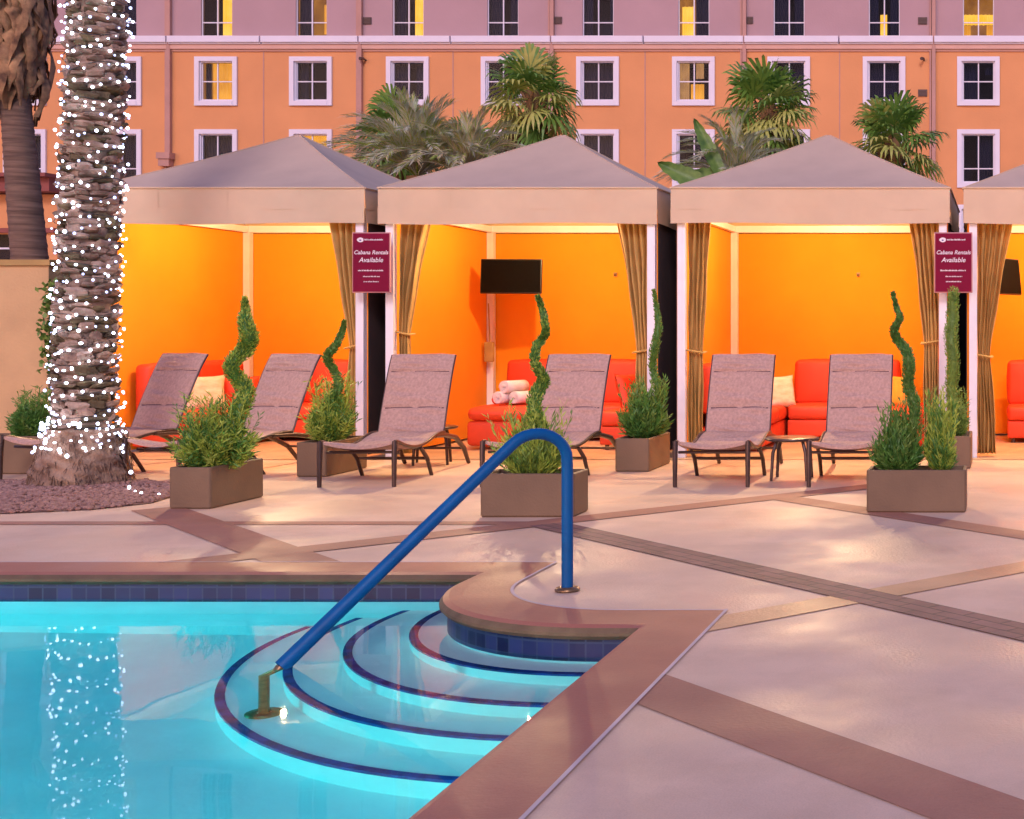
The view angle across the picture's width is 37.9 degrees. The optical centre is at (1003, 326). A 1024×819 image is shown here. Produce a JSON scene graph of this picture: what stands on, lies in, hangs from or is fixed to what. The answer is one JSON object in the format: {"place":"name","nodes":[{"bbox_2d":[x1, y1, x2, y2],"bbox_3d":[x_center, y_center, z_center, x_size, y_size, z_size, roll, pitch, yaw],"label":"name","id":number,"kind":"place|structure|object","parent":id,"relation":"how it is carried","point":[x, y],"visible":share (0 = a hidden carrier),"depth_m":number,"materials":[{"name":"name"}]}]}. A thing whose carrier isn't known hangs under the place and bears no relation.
{"place":"outdoors","nodes":[
{"label":"outdoors","id":0,"kind":"place"},
{"bbox_2d":[0,260,60,432],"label":"perimeter wall","id":1,"kind":"structure","parent":0,"point":[21,302],"depth_m":16.50,"materials":[{"name":"beige paint"}]},
{"bbox_2d":[35,277,59,373],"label":"ivy","id":2,"kind":"object","parent":1,"relation":"attached to","point":[44,337],"visible":0.51,"depth_m":16.36,"materials":[{"name":"green plant"}]},
{"bbox_2d":[0,478,169,513],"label":"gravel","id":3,"kind":"structure","parent":0,"point":[18,496],"depth_m":11.15,"materials":[{"name":"brown gravel"}]},
{"bbox_2d":[25,0,135,486],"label":"date palm","id":4,"kind":"object","parent":3,"relation":"on","point":[79,466],"visible":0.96,"depth_m":12.02,"materials":[{"name":"brown plant"}]},
{"bbox_2d":[30,0,159,493],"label":"string lights","id":5,"kind":"object","parent":4,"relation":"attached to","point":[73,423],"visible":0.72,"depth_m":12.00,"materials":[{"name":"plastic"}]},
{"bbox_2d":[0,172,244,259],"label":"side building","id":6,"kind":"structure","parent":0,"point":[49,190],"depth_m":30.00,"materials":[{"name":"orange paint"}]},
{"bbox_2d":[0,599,601,818],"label":"pool water","id":7,"kind":"structure","parent":0,"point":[203,709],"depth_m":5.58,"materials":[{"name":"blue liquid"}]},
{"bbox_2d":[0,459,1023,818],"bbox_3d":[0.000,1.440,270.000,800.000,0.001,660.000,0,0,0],"label":"pool deck","id":8,"kind":"structure","parent":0,"point":[944,697],"depth_m":7.36,"materials":[{"name":"concrete"}]},
{"bbox_2d":[0,433,39,473],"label":"planter","id":9,"kind":"object","parent":8,"relation":"on","point":[17,460],"visible":0.15,"depth_m":12.95,"materials":[{"name":"brown plastic"}]},
{"bbox_2d":[4,385,52,435],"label":"bush","id":10,"kind":"object","parent":9,"relation":"on","point":[27,417],"visible":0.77,"depth_m":13.05,"materials":[{"name":"green plant"}]},
{"bbox_2d":[0,0,58,259],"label":"ringed palm","id":11,"kind":"object","parent":8,"relation":"on","point":[28,34],"visible":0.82,"depth_m":19.03,"materials":[{"name":"brown plant"}]},
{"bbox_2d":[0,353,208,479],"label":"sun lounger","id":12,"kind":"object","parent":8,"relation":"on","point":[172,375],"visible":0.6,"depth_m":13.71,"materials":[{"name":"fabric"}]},
{"bbox_2d":[170,458,262,508],"bbox_3d":[-6.415,1.274,10.850,0.330,0.328,0.760,0,0,0],"label":"planter","id":13,"kind":"object","parent":8,"relation":"on","point":[191,487],"visible":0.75,"depth_m":10.52,"materials":[{"name":"brown plastic"}]},
{"bbox_2d":[164,387,264,469],"bbox_3d":[-6.407,0.835,10.773,0.696,0.693,0.711,0,0,43],"label":"bush","id":14,"kind":"object","parent":13,"relation":"on","point":[216,438],"visible":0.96,"depth_m":10.66,"materials":[{"name":"green plant"}]},
{"bbox_2d":[221,295,260,424],"bbox_3d":[-6.291,0.457,10.950,0.339,1.446,0.250,0,0,0],"label":"spiral topiary","id":15,"kind":"object","parent":13,"relation":"on","point":[246,345],"visible":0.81,"depth_m":10.92,"materials":[{"name":"green plant"}]},
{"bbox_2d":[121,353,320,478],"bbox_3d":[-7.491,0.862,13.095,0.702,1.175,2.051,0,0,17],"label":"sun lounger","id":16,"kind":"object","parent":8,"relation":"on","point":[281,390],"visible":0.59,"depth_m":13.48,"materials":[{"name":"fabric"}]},
{"bbox_2d":[131,507,337,571],"bbox_3d":[-5.385,1.435,9.200,3.698,0.001,0.340,0,0,45],"label":"deck band","id":17,"kind":"object","parent":8,"relation":"on","point":[236,538],"visible":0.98,"depth_m":9.22,"materials":[{"name":"brown concrete"}]},
{"bbox_2d":[0,521,526,524],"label":"deck band","id":18,"kind":"object","parent":8,"relation":"on","point":[252,522],"visible":0.84,"depth_m":9.74,"materials":[{"name":"brown concrete"}]},
{"bbox_2d":[297,436,366,476],"bbox_3d":[-6.625,1.274,13.125,0.290,0.328,0.830,0,0,0],"label":"planter","id":19,"kind":"object","parent":8,"relation":"on","point":[333,464],"visible":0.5,"depth_m":12.72,"materials":[{"name":"brown plastic"}]},
{"bbox_2d":[294,368,362,441],"bbox_3d":[-6.663,0.797,13.159,0.627,0.771,0.584,0,0,44],"label":"bush","id":20,"kind":"object","parent":19,"relation":"on","point":[324,422],"visible":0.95,"depth_m":13.04,"materials":[{"name":"green plant"}]},
{"bbox_2d":[321,319,346,439],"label":"spiral topiary","id":21,"kind":"object","parent":19,"relation":"on","point":[328,360],"visible":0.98,"depth_m":13.08,"materials":[{"name":"green plant"}]},
{"bbox_2d":[0,562,723,818],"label":"pool coping","id":22,"kind":"object","parent":8,"relation":"on","point":[520,770],"visible":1,"depth_m":6.40,"materials":[{"name":"concrete"}]},
{"bbox_2d":[0,561,727,818],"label":"coping joint","id":23,"kind":"object","parent":22,"relation":"on","point":[572,766],"visible":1,"depth_m":6.33,"materials":[{"name":"concrete"}]},
{"bbox_2d":[317,353,469,487],"bbox_3d":[-5.869,0.862,12.916,0.702,1.175,2.051,0,0,-4],"label":"sun lounger","id":24,"kind":"object","parent":8,"relation":"on","point":[415,402],"visible":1,"depth_m":13.28,"materials":[{"name":"fabric"}]},
{"bbox_2d":[348,83,438,180],"bbox_3d":[-10.265,-1.320,22.509,1.575,5.529,1.794,0,0,-22],"label":"fan palm","id":25,"kind":"object","parent":8,"relation":"on","point":[383,97],"visible":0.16,"depth_m":22.28,"materials":[{"name":"green plant"}]},
{"bbox_2d":[322,85,501,178],"bbox_3d":[-9.004,-1.124,20.581,3.360,5.129,3.026,0,0,0],"label":"feather palm","id":26,"kind":"object","parent":8,"relation":"on","point":[394,138],"visible":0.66,"depth_m":20.12,"materials":[{"name":"green plant"}]},
{"bbox_2d":[369,104,523,175],"bbox_3d":[-8.221,-0.968,20.323,2.868,4.815,2.528,0,0,-36],"label":"feather palm","id":27,"kind":"object","parent":8,"relation":"on","point":[470,131],"visible":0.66,"depth_m":20.05,"materials":[{"name":"plant"}]},
{"bbox_2d":[172,484,866,560],"bbox_3d":[-3.115,1.435,9.985,0.280,0.001,5.770,0,0,44],"label":"deck band","id":28,"kind":"object","parent":8,"relation":"on","point":[322,547],"visible":0.91,"depth_m":9.54,"materials":[{"name":"brown concrete"}]},
{"bbox_2d":[478,42,581,154],"bbox_3d":[-8.137,-1.750,23.052,1.803,6.390,1.953,0,0,0],"label":"fan palm","id":29,"kind":"object","parent":8,"relation":"on","point":[530,125],"visible":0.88,"depth_m":22.74,"materials":[{"name":"green plant"}]},
{"bbox_2d":[481,469,587,516],"bbox_3d":[-3.595,1.274,10.200,0.710,0.328,0.360,0,0,0],"label":"planter","id":30,"kind":"object","parent":8,"relation":"on","point":[504,493],"visible":0.73,"depth_m":10.02,"materials":[{"name":"brown plastic"}]},
{"bbox_2d":[481,397,575,472],"bbox_3d":[-3.650,0.848,10.205,0.725,0.667,0.419,0,0,0],"label":"bush","id":31,"kind":"object","parent":30,"relation":"on","point":[537,456],"visible":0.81,"depth_m":10.12,"materials":[{"name":"green plant"}]},
{"bbox_2d":[526,294,550,472],"bbox_3d":[-3.562,0.462,10.192,0.194,1.438,0.190,0,0,0],"label":"spiral topiary","id":32,"kind":"object","parent":30,"relation":"on","point":[538,388],"visible":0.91,"depth_m":10.17,"materials":[{"name":"green plant"}]},
{"bbox_2d":[479,353,614,486],"bbox_3d":[-4.343,0.862,12.938,0.702,1.175,2.051,0,0,1],"label":"sun lounger","id":33,"kind":"object","parent":8,"relation":"on","point":[578,383],"visible":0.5,"depth_m":13.36,"materials":[{"name":"fabric"}]},
{"bbox_2d":[129,434,1023,458],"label":"cabana floor","id":34,"kind":"structure","parent":8,"relation":"on","point":[1006,448],"depth_m":15.14,"materials":[{"name":"beige concrete"}]},
{"bbox_2d":[133,360,282,451],"bbox_3d":[-9.537,0.926,16.100,0.806,1.018,1.924,0,0,0],"label":"sofa","id":35,"kind":"object","parent":34,"relation":"on","point":[208,369],"visible":0.09,"depth_m":15.16,"materials":[{"name":"red fabric"}]},
{"bbox_2d":[185,375,224,409],"bbox_3d":[-9.450,0.785,15.720,0.440,0.440,0.158,0,-18,-38],"label":"throw pillow","id":36,"kind":"object","parent":35,"relation":"on","point":[213,385],"visible":0.53,"depth_m":15.69,"materials":[{"name":"beige fabric"}]},
{"bbox_2d":[110,135,401,454],"bbox_3d":[-8.497,-0.435,16.024,3.088,3.750,3.089,0,0,0],"label":"cabana","id":37,"kind":"object","parent":34,"relation":"on","point":[200,258],"visible":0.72,"depth_m":15.58,"materials":[{"name":"fabric"}]},
{"bbox_2d":[329,223,355,435],"bbox_3d":[-7.232,0.090,14.679,0.444,2.621,0.172,0,0,0],"label":"curtain","id":38,"kind":"object","parent":37,"relation":"hanging from","point":[341,234],"visible":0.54,"depth_m":14.65,"materials":[{"name":"beige fabric"}]},
{"bbox_2d":[261,359,347,440],"bbox_3d":[-8.450,0.926,16.967,1.924,1.018,0.806,0,0,0],"label":"sofa","id":39,"kind":"object","parent":34,"relation":"on","point":[322,369],"visible":0.02,"depth_m":17.15,"materials":[{"name":"red fabric"}]},
{"bbox_2d":[467,398,527,445],"bbox_3d":[-5.800,1.101,15.840,0.897,0.579,0.917,0,0,0],"label":"ottoman","id":40,"kind":"object","parent":34,"relation":"on","point":[479,428],"visible":0.34,"depth_m":15.42,"materials":[{"name":"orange fabric"}]},
{"bbox_2d":[377,135,675,456],"bbox_3d":[-5.305,-0.435,16.026,3.084,3.750,3.090,0,0,0],"label":"cabana","id":41,"kind":"object","parent":34,"relation":"on","point":[561,206],"visible":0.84,"depth_m":15.87,"materials":[{"name":"fabric"}]},
{"bbox_2d":[352,232,390,292],"bbox_3d":[-6.834,-0.692,14.386,0.414,0.654,0.068,0,0,0],"label":"cabana sign","id":42,"kind":"object","parent":41,"relation":"attached to","point":[371,262],"visible":1,"depth_m":14.36,"materials":[{"name":"red metal"}]},
{"bbox_2d":[395,224,430,452],"bbox_3d":[-6.553,0.090,14.681,0.438,2.621,0.176,0,0,0],"label":"curtain","id":43,"kind":"object","parent":41,"relation":"hanging from","point":[413,240],"visible":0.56,"depth_m":14.67,"materials":[{"name":"beige fabric"}]},
{"bbox_2d":[480,259,542,293],"bbox_3d":[-6.251,-0.598,17.075,0.778,0.440,0.709,0,-6,-6],"label":"television","id":44,"kind":"object","parent":41,"relation":"attached to","point":[510,276],"depth_m":16.73,"materials":[{"name":"black plastic"}]},
{"bbox_2d":[617,223,646,393],"bbox_3d":[-4.058,0.090,14.680,0.478,2.621,0.174,0,0,0],"label":"curtain","id":45,"kind":"object","parent":41,"relation":"hanging from","point":[633,238],"visible":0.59,"depth_m":14.66,"materials":[{"name":"beige fabric"}]},
{"bbox_2d":[507,359,635,426],"bbox_3d":[-5.550,0.926,16.967,1.774,1.018,0.806,0,0,0],"label":"sofa","id":46,"kind":"object","parent":34,"relation":"on","point":[518,369],"visible":0.05,"depth_m":17.15,"materials":[{"name":"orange fabric"}]},
{"bbox_2d":[600,407,633,449],"bbox_3d":[-4.313,0.926,16.320,0.806,1.018,1.824,0,0,0],"label":"sofa","id":47,"kind":"object","parent":34,"relation":"on","point":[609,424],"visible":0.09,"depth_m":15.42,"materials":[{"name":"red fabric"}]},
{"bbox_2d":[703,362,788,451],"bbox_3d":[-3.117,0.926,16.200,0.806,1.018,2.024,0,0,0],"label":"sofa","id":48,"kind":"object","parent":34,"relation":"on","point":[779,421],"visible":0.16,"depth_m":15.89,"materials":[{"name":"red fabric"}]},
{"bbox_2d":[772,375,795,406],"bbox_3d":[-2.800,0.815,16.620,0.420,0.420,0.158,0,-14,-38],"label":"throw pillow","id":49,"kind":"object","parent":48,"relation":"on","point":[783,391],"visible":0.69,"depth_m":16.58,"materials":[{"name":"beige fabric"}]},
{"bbox_2d":[669,135,959,457],"bbox_3d":[-2.110,-0.435,16.025,3.086,3.750,3.093,0,0,0],"label":"cabana","id":50,"kind":"object","parent":34,"relation":"on","point":[811,254],"visible":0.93,"depth_m":17.40,"materials":[{"name":"fabric"}]},
{"bbox_2d":[686,223,710,450],"bbox_3d":[-3.404,0.090,14.683,0.344,2.621,0.180,0,0,0],"label":"curtain","id":51,"kind":"object","parent":50,"relation":"hanging from","point":[698,241],"visible":0.84,"depth_m":14.69,"materials":[{"name":"beige fabric"}]},
{"bbox_2d":[909,223,938,438],"bbox_3d":[-0.837,0.090,14.679,0.428,2.621,0.172,0,0,0],"label":"curtain","id":52,"kind":"object","parent":50,"relation":"hanging from","point":[922,236],"visible":0.68,"depth_m":14.68,"materials":[{"name":"beige fabric"}]},
{"bbox_2d":[934,232,972,292],"bbox_3d":[-0.542,-0.692,14.386,0.414,0.654,0.068,0,0,0],"label":"cabana sign","id":53,"kind":"object","parent":50,"relation":"attached to","point":[953,258],"visible":1,"depth_m":14.36,"materials":[{"name":"purple metal"}]},
{"bbox_2d":[788,359,900,436],"bbox_3d":[-2.020,0.926,16.967,1.384,1.018,0.806,0,0,0],"label":"sofa","id":54,"kind":"object","parent":34,"relation":"on","point":[807,412],"visible":0.29,"depth_m":17.14,"materials":[{"name":"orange fabric"}]},
{"bbox_2d":[962,164,1023,457],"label":"cabana","id":55,"kind":"object","parent":34,"relation":"on","point":[997,198],"visible":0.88,"depth_m":14.64,"materials":[{"name":"fabric"}]},
{"bbox_2d":[977,223,1012,453],"bbox_3d":[-0.131,0.089,14.681,0.498,2.622,0.176,0,0,0],"label":"curtain","id":56,"kind":"object","parent":55,"relation":"hanging from","point":[992,242],"visible":0.97,"depth_m":14.69,"materials":[{"name":"brown fabric"}]},
{"bbox_2d":[1000,258,1021,294],"bbox_3d":[-0.160,-0.580,15.992,0.441,0.440,0.750,-7,-3,28],"label":"wall television","id":57,"kind":"object","parent":55,"relation":"attached to","point":[1010,283],"depth_m":16.00,"materials":[{"name":"black plastic"}]},
{"bbox_2d":[1006,359,1023,442],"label":"sofa","id":58,"kind":"object","parent":34,"relation":"on","point":[1015,395],"visible":1,"depth_m":16.92,"materials":[{"name":"red fabric"}]},
{"bbox_2d":[615,432,669,471],"bbox_3d":[-3.680,1.274,13.580,0.340,0.328,0.840,0,0,0],"label":"planter","id":59,"kind":"object","parent":8,"relation":"on","point":[641,454],"visible":0.81,"depth_m":13.16,"materials":[{"name":"brown plastic"}]},
{"bbox_2d":[615,374,674,437],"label":"bush","id":60,"kind":"object","parent":59,"relation":"on","point":[644,417],"visible":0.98,"depth_m":13.49,"materials":[{"name":"green plant"}]},
{"bbox_2d":[647,289,662,407],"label":"spiral topiary","id":61,"kind":"object","parent":59,"relation":"on","point":[654,349],"visible":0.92,"depth_m":13.63,"materials":[{"name":"green plant"}]},
{"bbox_2d":[657,118,728,231],"bbox_3d":[-4.528,-0.837,19.689,1.120,4.553,0.439,0,0,-6],"label":"banana plant","id":62,"kind":"object","parent":8,"relation":"on","point":[680,173],"visible":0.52,"depth_m":19.80,"materials":[{"name":"green plant"}]},
{"bbox_2d":[650,104,785,183],"bbox_3d":[-4.150,-0.990,20.464,2.822,4.860,2.395,0,0,0],"label":"feather palm","id":63,"kind":"object","parent":8,"relation":"on","point":[741,151],"visible":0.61,"depth_m":20.24,"materials":[{"name":"green plant"}]},
{"bbox_2d":[672,353,782,486],"bbox_3d":[-2.637,0.862,12.918,0.702,1.175,2.051,0,0,-1],"label":"sun lounger","id":64,"kind":"object","parent":8,"relation":"on","point":[739,405],"visible":1,"depth_m":13.28,"materials":[{"name":"fabric"}]},
{"bbox_2d":[709,55,819,157],"bbox_3d":[-4.134,-1.622,23.019,2.011,6.132,2.100,0,0,0],"label":"fan palm","id":65,"kind":"object","parent":8,"relation":"on","point":[753,85],"visible":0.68,"depth_m":22.71,"materials":[{"name":"green plant"}]},
{"bbox_2d":[532,522,1023,640],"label":"stamped deck band","id":66,"kind":"object","parent":8,"relation":"on","point":[975,621],"visible":0.88,"depth_m":7.39,"materials":[{"name":"brown concrete"}]},
{"bbox_2d":[764,435,818,480],"bbox_3d":[-2.000,1.242,12.550,0.510,0.398,0.510,0,0,0],"label":"side table","id":67,"kind":"object","parent":8,"relation":"on","point":[778,440],"visible":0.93,"depth_m":12.40,"materials":[{"name":"brown metal"}]},
{"bbox_2d":[579,674,1023,818],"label":"deck band","id":68,"kind":"object","parent":8,"relation":"on","point":[925,790],"visible":1,"depth_m":4.44,"materials":[{"name":"brown concrete"}]},
{"bbox_2d":[806,353,893,486],"bbox_3d":[-1.437,0.862,12.918,0.702,1.175,2.051,0,0,-1],"label":"sun lounger","id":69,"kind":"object","parent":8,"relation":"on","point":[859,388],"visible":0.8,"depth_m":13.31,"materials":[{"name":"fabric"}]},
{"bbox_2d":[708,561,1023,630],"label":"deck band","id":70,"kind":"object","parent":8,"relation":"on","point":[766,613],"visible":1,"depth_m":7.01,"materials":[{"name":"brown concrete"}]},
{"bbox_2d":[774,497,1023,538],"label":"deck band","id":71,"kind":"object","parent":8,"relation":"on","point":[1001,531],"visible":0.96,"depth_m":9.94,"materials":[{"name":"brown concrete"}]},
{"bbox_2d":[850,90,949,183],"bbox_3d":[-1.783,-1.220,22.025,1.895,5.331,1.879,0,0,0],"label":"fan palm","id":72,"kind":"object","parent":8,"relation":"on","point":[880,118],"visible":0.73,"depth_m":21.77,"materials":[{"name":"green plant"}]},
{"bbox_2d":[867,465,966,511],"bbox_3d":[-0.675,1.274,10.450,0.770,0.328,0.360,0,0,0],"label":"planter","id":73,"kind":"object","parent":8,"relation":"on","point":[923,488],"visible":0.95,"depth_m":10.27,"materials":[{"name":"brown plastic"}]},
{"bbox_2d":[865,396,929,469],"bbox_3d":[-0.827,0.860,10.461,0.480,0.641,0.422,0,0,39],"label":"bush","id":74,"kind":"object","parent":73,"relation":"on","point":[891,451],"visible":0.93,"depth_m":10.38,"materials":[{"name":"green plant"}]},
{"bbox_2d":[889,290,921,469],"bbox_3d":[-0.771,0.444,10.453,0.273,1.474,0.188,0,0,0],"label":"spiral topiary","id":75,"kind":"object","parent":73,"relation":"on","point":[902,345],"visible":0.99,"depth_m":10.43,"materials":[{"name":"green plant"}]},
{"bbox_2d":[921,384,960,469],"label":"bush","id":76,"kind":"object","parent":73,"relation":"on","point":[940,450],"visible":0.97,"depth_m":10.38,"materials":[{"name":"green plant"}]},
{"bbox_2d":[954,431,971,467],"bbox_3d":[-0.465,1.274,13.800,0.270,0.328,0.700,0,0,0],"label":"planter","id":77,"kind":"object","parent":8,"relation":"on","point":[963,444],"visible":0.54,"depth_m":13.45,"materials":[{"name":"brown plastic"}]},
{"bbox_2d":[943,286,960,410],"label":"spiral topiary","id":78,"kind":"object","parent":77,"relation":"on","point":[952,353],"visible":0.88,"depth_m":13.82,"materials":[{"name":"green plant"}]},
{"bbox_2d":[946,386,970,435],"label":"bush","id":79,"kind":"object","parent":77,"relation":"on","point":[962,426],"visible":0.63,"depth_m":13.71,"materials":[{"name":"green plant"}]},
{"bbox_2d":[0,0,1023,231],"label":"hotel","id":80,"kind":"structure","parent":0,"point":[647,79],"depth_m":50.00,"materials":[{"name":"orange paint"}]},
{"bbox_2d":[3,129,46,172],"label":"window","id":81,"kind":"structure","parent":80,"relation":"in","point":[40,134],"depth_m":49.93,"materials":[{"name":"white glass"}]},
{"bbox_2d":[117,129,141,177],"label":"window","id":82,"kind":"structure","parent":80,"relation":"in","point":[133,144],"depth_m":50.35,"materials":[{"name":"glass"}]},
{"bbox_2d":[124,56,141,105],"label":"window","id":83,"kind":"structure","parent":80,"relation":"in","point":[134,73],"depth_m":49.97,"materials":[{"name":"white glass"}]},
{"bbox_2d":[194,56,237,105],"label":"window","id":84,"kind":"structure","parent":80,"relation":"in","point":[215,77],"depth_m":50.06,"materials":[{"name":"white"}]},
{"bbox_2d":[194,129,237,160],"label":"window","id":85,"kind":"structure","parent":80,"relation":"in","point":[208,143],"depth_m":50.06,"materials":[{"name":"glass"}]},
{"bbox_2d":[200,0,232,35],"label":"window","id":86,"kind":"structure","parent":80,"relation":"in","point":[216,16],"depth_m":50.39,"materials":[{"name":"glass"}]},
{"bbox_2d":[289,56,332,105],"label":"window","id":87,"kind":"structure","parent":80,"relation":"in","point":[310,77],"depth_m":50.06,"materials":[{"name":"white glass"}]},
{"bbox_2d":[289,129,332,148],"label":"window","id":88,"kind":"structure","parent":80,"relation":"in","point":[317,135],"depth_m":49.92,"materials":[{"name":"white"}]},
{"bbox_2d":[295,0,327,35],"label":"window","id":89,"kind":"structure","parent":80,"relation":"in","point":[311,16],"depth_m":50.39,"materials":[{"name":"glass"}]},
{"bbox_2d":[386,56,428,105],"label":"window","id":90,"kind":"structure","parent":80,"relation":"in","point":[412,72],"depth_m":50.08,"materials":[{"name":"glass"}]},
{"bbox_2d":[391,0,424,35],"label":"window","id":91,"kind":"structure","parent":80,"relation":"in","point":[407,16],"depth_m":50.37,"materials":[{"name":"glass"}]},
{"bbox_2d":[481,56,523,105],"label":"window","id":92,"kind":"structure","parent":80,"relation":"in","point":[490,61],"depth_m":50.00,"materials":[{"name":"white glass"}]},
{"bbox_2d":[486,0,519,35],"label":"window","id":93,"kind":"structure","parent":80,"relation":"in","point":[502,16],"depth_m":50.37,"materials":[{"name":"glass"}]},
{"bbox_2d":[576,56,618,105],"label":"window","id":94,"kind":"structure","parent":80,"relation":"in","point":[597,77],"depth_m":50.06,"materials":[{"name":"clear glass"}]},
{"bbox_2d":[576,129,618,162],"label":"window","id":95,"kind":"structure","parent":80,"relation":"in","point":[604,141],"depth_m":50.06,"materials":[{"name":"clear glass"}]},
{"bbox_2d":[581,0,614,35],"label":"window","id":96,"kind":"structure","parent":80,"relation":"in","point":[597,16],"depth_m":50.41,"materials":[{"name":"glass"}]},
{"bbox_2d":[672,56,714,105],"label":"window","id":97,"kind":"structure","parent":80,"relation":"in","point":[693,77],"depth_m":50.06,"materials":[{"name":"white glass"}]},
{"bbox_2d":[672,129,714,185],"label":"window","id":98,"kind":"structure","parent":80,"relation":"in","point":[676,136],"depth_m":50.04,"materials":[{"name":"clear glass"}]},
{"bbox_2d":[677,0,710,35],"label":"window","id":99,"kind":"structure","parent":80,"relation":"in","point":[693,16],"depth_m":50.37,"materials":[{"name":"glass"}]},
{"bbox_2d":[767,56,809,105],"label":"window","id":100,"kind":"structure","parent":80,"relation":"in","point":[799,64],"depth_m":49.92,"materials":[{"name":"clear glass"}]},
{"bbox_2d":[772,0,805,35],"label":"window","id":101,"kind":"structure","parent":80,"relation":"in","point":[788,16],"depth_m":50.38,"materials":[{"name":"glass"}]},
{"bbox_2d":[863,56,904,105],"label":"window","id":102,"kind":"structure","parent":80,"relation":"in","point":[883,76],"depth_m":50.35,"materials":[{"name":"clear glass"}]},
{"bbox_2d":[867,0,900,35],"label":"window","id":103,"kind":"structure","parent":80,"relation":"in","point":[883,16],"depth_m":50.38,"materials":[{"name":"glass"}]},
{"bbox_2d":[957,56,999,105],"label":"window","id":104,"kind":"structure","parent":80,"relation":"in","point":[978,77],"depth_m":50.06,"materials":[{"name":"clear glass"}]},
{"bbox_2d":[957,129,999,187],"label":"window","id":105,"kind":"structure","parent":80,"relation":"in","point":[978,150],"depth_m":50.35,"materials":[{"name":"white glass"}]},
{"bbox_2d":[962,0,994,35],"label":"window","id":106,"kind":"structure","parent":80,"relation":"in","point":[978,16],"depth_m":50.42,"materials":[{"name":"glass"}]},
{"bbox_2d":[957,293,965,406],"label":"block wall","id":107,"kind":"structure","parent":0,"point":[962,333],"depth_m":18.50,"materials":[{"name":"black"}]},
{"label":"pool floor","id":108,"kind":"structure","parent":0,"visible":0},
{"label":"pool steps","id":109,"kind":"structure","parent":108,"relation":"on","visible":0},
{"bbox_2d":[273,428,579,669],"bbox_3d":[-2.898,1.439,6.680,0.158,1.792,1.649,0,0,45],"label":"handrail","id":110,"kind":"object","parent":109,"relation":"on","point":[306,642],"visible":0.91,"depth_m":6.77,"materials":[{"name":"blue metal"}]},
{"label":"pool wall","id":111,"kind":"structure","parent":108,"relation":"on","visible":0},
{"bbox_2d":[0,584,623,657],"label":"pool tile band","id":112,"kind":"object","parent":111,"relation":"attached to","point":[548,646],"visible":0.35,"depth_m":7.77,"materials":[{"name":"blue tile"}]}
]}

